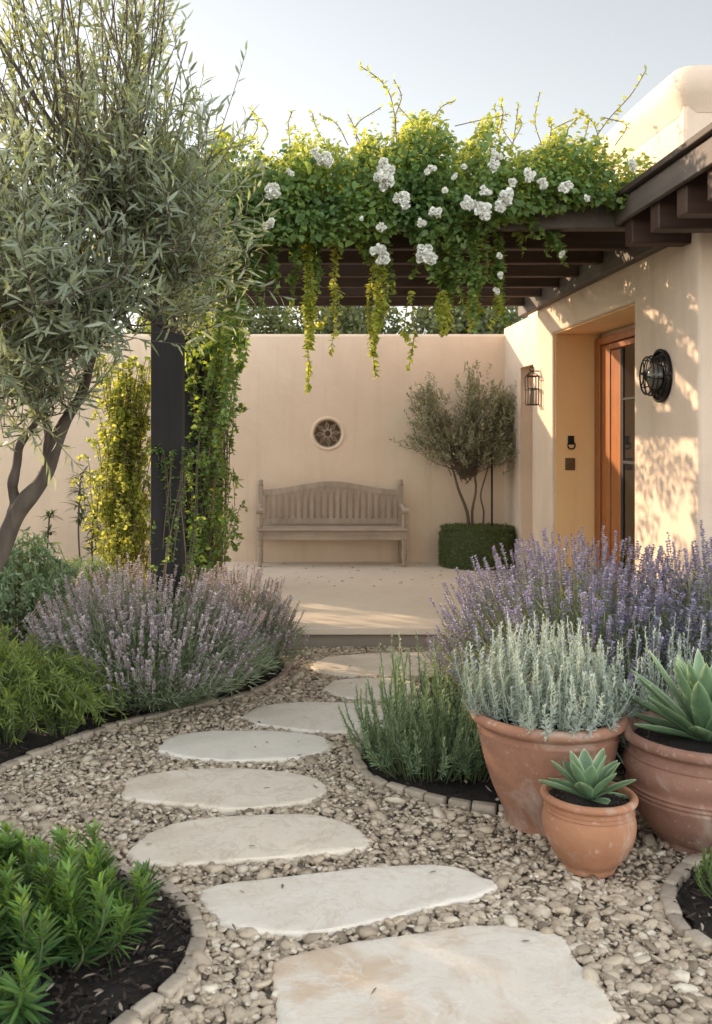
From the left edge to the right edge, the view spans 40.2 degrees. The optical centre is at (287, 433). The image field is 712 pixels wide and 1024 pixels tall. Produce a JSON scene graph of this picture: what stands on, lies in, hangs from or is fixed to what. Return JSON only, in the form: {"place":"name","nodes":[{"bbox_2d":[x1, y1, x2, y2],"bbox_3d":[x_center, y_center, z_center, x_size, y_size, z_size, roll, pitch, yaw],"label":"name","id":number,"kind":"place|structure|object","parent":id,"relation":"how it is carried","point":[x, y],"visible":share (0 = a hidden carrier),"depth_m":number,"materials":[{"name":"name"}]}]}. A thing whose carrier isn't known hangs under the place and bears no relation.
{"place":"outdoors","nodes":[
{"label":"outdoors","id":0,"kind":"place"},
{"bbox_2d":[0,578,147,643],"bbox_3d":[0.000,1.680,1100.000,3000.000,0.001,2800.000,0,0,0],"label":"ground","id":1,"kind":"structure","parent":0,"point":[48,611],"depth_m":9.14,"materials":[{"name":"brown soil"}]},
{"bbox_2d":[36,509,63,548],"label":"spiky plant","id":2,"kind":"object","parent":1,"relation":"on","point":[49,515],"visible":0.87,"depth_m":10.39,"materials":[{"name":"green plant"}]},
{"bbox_2d":[13,555,133,628],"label":"dark shrub","id":3,"kind":"object","parent":1,"relation":"on","point":[94,568],"visible":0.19,"depth_m":7.83,"materials":[{"name":"green plant"}]},
{"bbox_2d":[60,465,94,567],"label":"spiky plant","id":4,"kind":"object","parent":1,"relation":"on","point":[79,505],"visible":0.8,"depth_m":10.39,"materials":[{"name":"green plant"}]},
{"bbox_2d":[77,509,104,560],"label":"spiky plant","id":5,"kind":"object","parent":1,"relation":"on","point":[92,547],"visible":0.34,"depth_m":9.99,"materials":[{"name":"green plant"}]},
{"bbox_2d":[69,354,150,606],"bbox_3d":[-1.425,0.490,8.463,0.947,2.361,0.896,0,0,0],"label":"climbing vine","id":6,"kind":"object","parent":1,"relation":"on","point":[123,445],"visible":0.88,"depth_m":8.38,"materials":[{"name":"green plant"}]},
{"bbox_2d":[120,306,305,333],"bbox_3d":[-1.145,-0.420,15.491,3.240,4.187,2.376,0,0,0],"label":"tree","id":7,"kind":"object","parent":1,"relation":"on","point":[270,316],"visible":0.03,"depth_m":15.00,"materials":[{"name":"green plant"}]},
{"bbox_2d":[0,334,504,577],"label":"garden wall","id":8,"kind":"structure","parent":1,"relation":"on","point":[276,445],"depth_m":11.25,"materials":[{"name":"paint"}]},
{"bbox_2d":[314,420,341,446],"bbox_3d":[0.470,0.000,11.316,0.332,0.332,0.089,0,0,0],"label":"wall vent","id":9,"kind":"object","parent":8,"relation":"attached to","point":[327,433],"depth_m":11.36,"materials":[{"name":"gold metal"}]},
{"bbox_2d":[265,306,403,333],"bbox_3d":[0.856,-0.464,16.520,2.915,4.285,2.209,0,0,0],"label":"tree","id":10,"kind":"object","parent":1,"relation":"on","point":[351,319],"visible":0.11,"depth_m":15.95,"materials":[{"name":"green plant"}]},
{"bbox_2d":[292,635,504,647],"bbox_3d":[0.890,1.609,9.505,3.840,0.123,4.090,0,0,0],"label":"patio step","id":11,"kind":"object","parent":1,"relation":"on","point":[354,641],"visible":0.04,"depth_m":7.46,"materials":[{"name":"beige stone"}]},
{"bbox_2d":[222,562,625,634],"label":"patio","id":12,"kind":"structure","parent":11,"relation":"on","point":[364,600],"depth_m":9.02,"materials":[{"name":"stone"}]},
{"bbox_2d":[256,479,408,566],"bbox_3d":[0.500,1.008,10.949,1.690,0.965,0.466,0,0,0],"label":"garden bench","id":13,"kind":"object","parent":12,"relation":"on","point":[398,532],"visible":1,"depth_m":11.12,"materials":[{"name":"brown wood"}]},
{"bbox_2d":[438,522,515,570],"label":"round box hedge","id":14,"kind":"object","parent":12,"relation":"on","point":[460,545],"visible":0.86,"depth_m":10.58,"materials":[{"name":"green plant"}]},
{"bbox_2d":[389,358,518,526],"bbox_3d":[1.927,0.159,10.825,1.524,2.032,0.881,0,0,0],"label":"olive tree","id":15,"kind":"object","parent":14,"relation":"on","point":[471,445],"visible":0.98,"depth_m":10.79,"materials":[{"name":"green plant"}]},
{"bbox_2d":[491,455,492,526],"bbox_3d":[2.297,0.706,10.860,0.020,0.934,0.020,0,0,-22],"label":"plant stake","id":16,"kind":"object","parent":14,"relation":"on","point":[491,493],"visible":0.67,"depth_m":10.85,"materials":[{"name":"brown wood"}]},
{"bbox_2d":[401,306,527,333],"bbox_3d":[3.007,-0.443,15.753,2.694,4.240,2.258,0,0,0],"label":"tree","id":17,"kind":"object","parent":1,"relation":"on","point":[426,315],"visible":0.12,"depth_m":15.18,"materials":[{"name":"green plant"}]},
{"bbox_2d":[504,65,711,630],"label":"house","id":18,"kind":"structure","parent":1,"relation":"on","point":[641,473],"depth_m":6.58,"materials":[{"name":"paint"}]},
{"bbox_2d":[524,366,539,405],"bbox_3d":[2.333,-0.455,9.200,0.133,0.373,0.116,0,0,0],"label":"wall lantern","id":19,"kind":"object","parent":18,"relation":"attached to","point":[531,395],"depth_m":9.19,"materials":[{"name":"metal"}]},
{"bbox_2d":[565,458,574,469],"bbox_3d":[2.555,0.276,8.741,0.090,0.110,0.016,0,0,0],"label":"doorbell plate","id":20,"kind":"object","parent":18,"relation":"attached to","point":[569,463],"visible":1,"depth_m":8.73,"materials":[{"name":"gold metal"}]},
{"bbox_2d":[567,436,575,449],"bbox_3d":[2.564,0.082,8.736,0.076,0.126,0.029,0,0,0],"label":"door knocker","id":21,"kind":"object","parent":18,"relation":"attached to","point":[571,440],"depth_m":8.74,"materials":[{"name":"metal"}]},
{"bbox_2d":[595,328,634,611],"bbox_3d":[2.801,0.320,7.727,0.053,2.340,2.035,0,0,0],"label":"door","id":22,"kind":"structure","parent":18,"relation":"in","point":[614,367],"depth_m":8.25,"materials":[{"name":"brown wood"}]},
{"bbox_2d":[639,349,672,402],"bbox_3d":[2.341,-0.370,6.191,0.114,0.343,0.342,0,0,0],"label":"wall lantern","id":23,"kind":"object","parent":18,"relation":"attached to","point":[657,373],"depth_m":6.13,"materials":[{"name":"metal"}]},
{"bbox_2d":[0,862,191,1023],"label":"soil","id":24,"kind":"structure","parent":0,"point":[117,992],"depth_m":2.92,"materials":[{"name":"black soil"}]},
{"bbox_2d":[0,817,170,1023],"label":"leafy spurge","id":25,"kind":"object","parent":24,"relation":"on","point":[56,919],"visible":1,"depth_m":2.98,"materials":[{"name":"green plant"}]},
{"bbox_2d":[49,855,207,1023],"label":"bed edging","id":26,"kind":"object","parent":24,"relation":"on","point":[169,987],"visible":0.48,"depth_m":2.98,"materials":[{"name":"stone"}]},
{"bbox_2d":[0,660,284,763],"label":"soil","id":27,"kind":"structure","parent":0,"point":[31,737],"depth_m":5.38,"materials":[{"name":"black soil"}]},
{"bbox_2d":[0,526,98,647],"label":"dark shrub","id":28,"kind":"object","parent":27,"relation":"on","point":[37,585],"visible":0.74,"depth_m":6.89,"materials":[{"name":"green plant"}]},
{"bbox_2d":[0,623,115,746],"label":"feathery shrub","id":29,"kind":"object","parent":27,"relation":"on","point":[15,656],"visible":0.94,"depth_m":4.99,"materials":[{"name":"green plant"}]},
{"bbox_2d":[0,644,146,736],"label":"feathery shrub","id":30,"kind":"object","parent":27,"relation":"on","point":[65,721],"visible":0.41,"depth_m":5.16,"materials":[{"name":"green plant"}]},
{"bbox_2d":[0,654,291,776],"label":"bed edging","id":31,"kind":"object","parent":27,"relation":"on","point":[59,744],"visible":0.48,"depth_m":5.40,"materials":[{"name":"stone"}]},
{"bbox_2d":[0,0,293,571],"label":"olive tree","id":32,"kind":"object","parent":27,"relation":"on","point":[42,284],"visible":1,"depth_m":3.91,"materials":[{"name":"green plant"}]},
{"bbox_2d":[10,553,284,716],"bbox_3d":[-0.844,1.179,5.887,1.713,0.888,1.720,0,0,0],"label":"lavender bush","id":33,"kind":"object","parent":27,"relation":"on","point":[124,641],"visible":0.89,"depth_m":5.55,"materials":[{"name":"purple plant"}]},
{"bbox_2d":[187,561,312,676],"bbox_3d":[-0.404,1.257,6.546,1.197,0.762,1.247,0,0,0],"label":"lavender bush","id":34,"kind":"object","parent":27,"relation":"on","point":[274,609],"visible":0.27,"depth_m":6.45,"materials":[{"name":"purple plant"}]},
{"bbox_2d":[0,646,711,1023],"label":"bark mulch","id":35,"kind":"object","parent":27,"relation":"on","point":[142,964],"visible":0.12,"depth_m":3.00,"materials":[{"name":"black soil"}]},
{"bbox_2d":[151,194,665,700],"bbox_3d":[0.673,0.105,7.750,3.447,3.150,4.000,0,0,0],"label":"pergola","id":36,"kind":"object","parent":27,"relation":"on","point":[537,278],"visible":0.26,"depth_m":6.89,"materials":[{"name":"brown wood"}]},
{"bbox_2d":[148,444,207,694],"bbox_3d":[-0.651,0.866,5.877,0.396,1.609,0.365,0,0,-31],"label":"climbing vine","id":37,"kind":"object","parent":36,"relation":"attached to","point":[185,461],"visible":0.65,"depth_m":5.85,"materials":[{"name":"green plant"}]},
{"bbox_2d":[185,305,249,592],"bbox_3d":[-0.657,0.193,7.718,0.717,2.635,0.764,0,0,0],"label":"climbing vine","id":38,"kind":"object","parent":36,"relation":"attached to","point":[206,429],"visible":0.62,"depth_m":7.63,"materials":[{"name":"green plant"}]},
{"bbox_2d":[208,328,247,579],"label":"climbing vine","id":39,"kind":"object","parent":36,"relation":"attached to","point":[229,439],"visible":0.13,"depth_m":9.35,"materials":[{"name":"green plant"}]},
{"bbox_2d":[118,59,656,457],"bbox_3d":[0.664,-1.087,7.660,4.224,2.472,4.192,0,0,0],"label":"climbing rose","id":40,"kind":"object","parent":36,"relation":"attached to","point":[404,167],"visible":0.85,"depth_m":5.80,"materials":[{"name":"green plant"}]},
{"bbox_2d":[0,644,711,1023],"bbox_3d":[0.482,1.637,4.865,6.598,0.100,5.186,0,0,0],"label":"gravel","id":41,"kind":"structure","parent":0,"point":[590,945],"depth_m":3.69,"materials":[{"name":"beige gravel"}]},
{"bbox_2d":[121,768,327,814],"bbox_3d":[-0.286,1.647,4.449,0.947,0.052,0.517,0,0,0],"label":"stepping stone","id":42,"kind":"object","parent":41,"relation":"on","point":[225,791],"visible":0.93,"depth_m":4.41,"materials":[{"name":"beige stone"}]},
{"bbox_2d":[157,730,331,764],"bbox_3d":[-0.223,1.647,5.058,0.910,0.052,0.492,0,0,0],"label":"stepping stone","id":43,"kind":"object","parent":41,"relation":"on","point":[225,746],"visible":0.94,"depth_m":5.03,"materials":[{"name":"beige stone"}]},
{"bbox_2d":[126,814,369,871],"bbox_3d":[-0.165,1.647,3.912,0.966,0.052,0.437,0,0,-11],"label":"stepping stone","id":44,"kind":"object","parent":41,"relation":"on","point":[222,840],"visible":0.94,"depth_m":3.86,"materials":[{"name":"beige stone"}]},
{"bbox_2d":[242,702,390,735],"bbox_3d":[0.199,1.647,5.566,0.924,0.052,0.601,0,0,0],"label":"stepping stone","id":45,"kind":"object","parent":41,"relation":"on","point":[310,717],"visible":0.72,"depth_m":5.55,"materials":[{"name":"beige stone"}]},
{"bbox_2d":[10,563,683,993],"bbox_3d":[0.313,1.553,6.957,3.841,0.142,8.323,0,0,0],"label":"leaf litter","id":46,"kind":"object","parent":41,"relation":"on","point":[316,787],"visible":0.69,"depth_m":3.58,"materials":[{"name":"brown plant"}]},
{"bbox_2d":[199,864,497,941],"bbox_3d":[0.233,1.647,3.404,1.070,0.052,0.412,0,0,-14],"label":"stepping stone","id":47,"kind":"object","parent":41,"relation":"on","point":[331,903],"visible":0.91,"depth_m":3.39,"materials":[{"name":"beige stone"}]},
{"bbox_2d":[323,678,417,702],"bbox_3d":[0.533,1.647,6.184,0.623,0.052,0.521,0,0,0],"label":"stepping stone","id":48,"kind":"object","parent":41,"relation":"on","point":[341,688],"visible":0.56,"depth_m":6.18,"materials":[{"name":"beige stone"}]},
{"bbox_2d":[310,652,471,677],"bbox_3d":[0.779,1.647,6.854,1.244,0.052,0.723,0,0,0],"label":"stepping stone","id":49,"kind":"object","parent":41,"relation":"on","point":[365,664],"visible":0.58,"depth_m":6.78,"materials":[{"name":"beige stone"}]},
{"bbox_2d":[271,925,623,1023],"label":"stepping stone","id":50,"kind":"object","parent":41,"relation":"on","point":[494,974],"visible":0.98,"depth_m":2.86,"materials":[{"name":"beige stone"}]},
{"bbox_2d":[470,690,627,837],"bbox_3d":[1.100,1.402,4.090,0.645,0.474,0.645,0,0,0],"label":"terracotta pot","id":51,"kind":"object","parent":41,"relation":"on","point":[519,763],"visible":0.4,"depth_m":3.88,"materials":[{"name":"orange ceramic"}]},
{"bbox_2d":[453,611,650,740],"bbox_3d":[1.118,1.002,4.090,0.700,0.463,0.779,0,0,-37],"label":"silver shrub","id":52,"kind":"object","parent":51,"relation":"on","point":[569,696],"visible":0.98,"depth_m":3.98,"materials":[{"name":"green plant"}]},
{"bbox_2d":[540,777,638,878],"bbox_3d":[1.137,1.494,3.650,0.354,0.289,0.354,0,0,0],"label":"terracotta pot","id":53,"kind":"object","parent":41,"relation":"on","point":[586,838],"visible":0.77,"depth_m":3.52,"materials":[{"name":"orange ceramic"}]},
{"bbox_2d":[538,748,635,804],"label":"agave","id":54,"kind":"object","parent":53,"relation":"on","point":[586,776],"visible":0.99,"depth_m":3.63,"materials":[{"name":"green plant"}]},
{"bbox_2d":[622,711,711,856],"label":"terracotta pot","id":55,"kind":"object","parent":41,"relation":"on","point":[670,787],"visible":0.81,"depth_m":3.70,"materials":[{"name":"orange ceramic"}]},
{"bbox_2d":[610,648,711,742],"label":"agave","id":56,"kind":"object","parent":55,"relation":"on","point":[692,719],"visible":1,"depth_m":3.85,"materials":[{"name":"green plant"}]},
{"bbox_2d":[0,0,711,333],"label":"sky","id":57,"kind":"structure","parent":0,"point":[302,56],"materials":[{"name":"white"}]},
{"bbox_2d":[362,676,625,813],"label":"soil","id":58,"kind":"structure","parent":0,"point":[478,793],"depth_m":4.53,"materials":[{"name":"black soil"}]},
{"bbox_2d":[337,630,489,783],"bbox_3d":[0.665,1.298,4.687,0.805,0.692,0.687,0,0,31],"label":"rosemary bush","id":59,"kind":"object","parent":58,"relation":"on","point":[395,720],"visible":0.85,"depth_m":4.57,"materials":[{"name":"green plant"}]},
{"bbox_2d":[352,719,503,816],"bbox_3d":[0.728,1.639,4.712,0.758,0.062,1.599,0,0,-31],"label":"bed edging","id":60,"kind":"object","parent":58,"relation":"on","point":[432,798],"visible":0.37,"depth_m":4.34,"materials":[{"name":"stone"}]},
{"bbox_2d":[410,668,490,784],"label":"rosemary bush","id":61,"kind":"object","parent":58,"relation":"on","point":[478,767],"visible":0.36,"depth_m":4.54,"materials":[{"name":"green plant"}]},
{"bbox_2d":[412,525,711,740],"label":"lavender bush","id":62,"kind":"object","parent":58,"relation":"on","point":[599,622],"visible":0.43,"depth_m":5.09,"materials":[{"name":"purple plant"}]},
{"bbox_2d":[590,520,711,710],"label":"lavender bush","id":63,"kind":"object","parent":58,"relation":"on","point":[705,576],"visible":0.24,"depth_m":4.93,"materials":[{"name":"purple plant"}]},
{"bbox_2d":[596,606,711,764],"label":"silver shrub","id":64,"kind":"object","parent":58,"relation":"on","point":[671,660],"visible":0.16,"depth_m":4.50,"materials":[{"name":"green plant"}]},
{"bbox_2d":[677,862,711,938],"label":"soil","id":65,"kind":"structure","parent":0,"point":[707,903],"depth_m":3.35,"materials":[{"name":"black soil"}]},
{"bbox_2d":[659,853,711,956],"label":"bed edging","id":66,"kind":"object","parent":65,"relation":"on","point":[667,898],"visible":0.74,"depth_m":3.36,"materials":[{"name":"stone"}]},
{"bbox_2d":[693,847,711,899],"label":"ground plant","id":67,"kind":"object","parent":65,"relation":"on","point":[707,867],"visible":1,"depth_m":3.41,"materials":[{"name":"green plant"}]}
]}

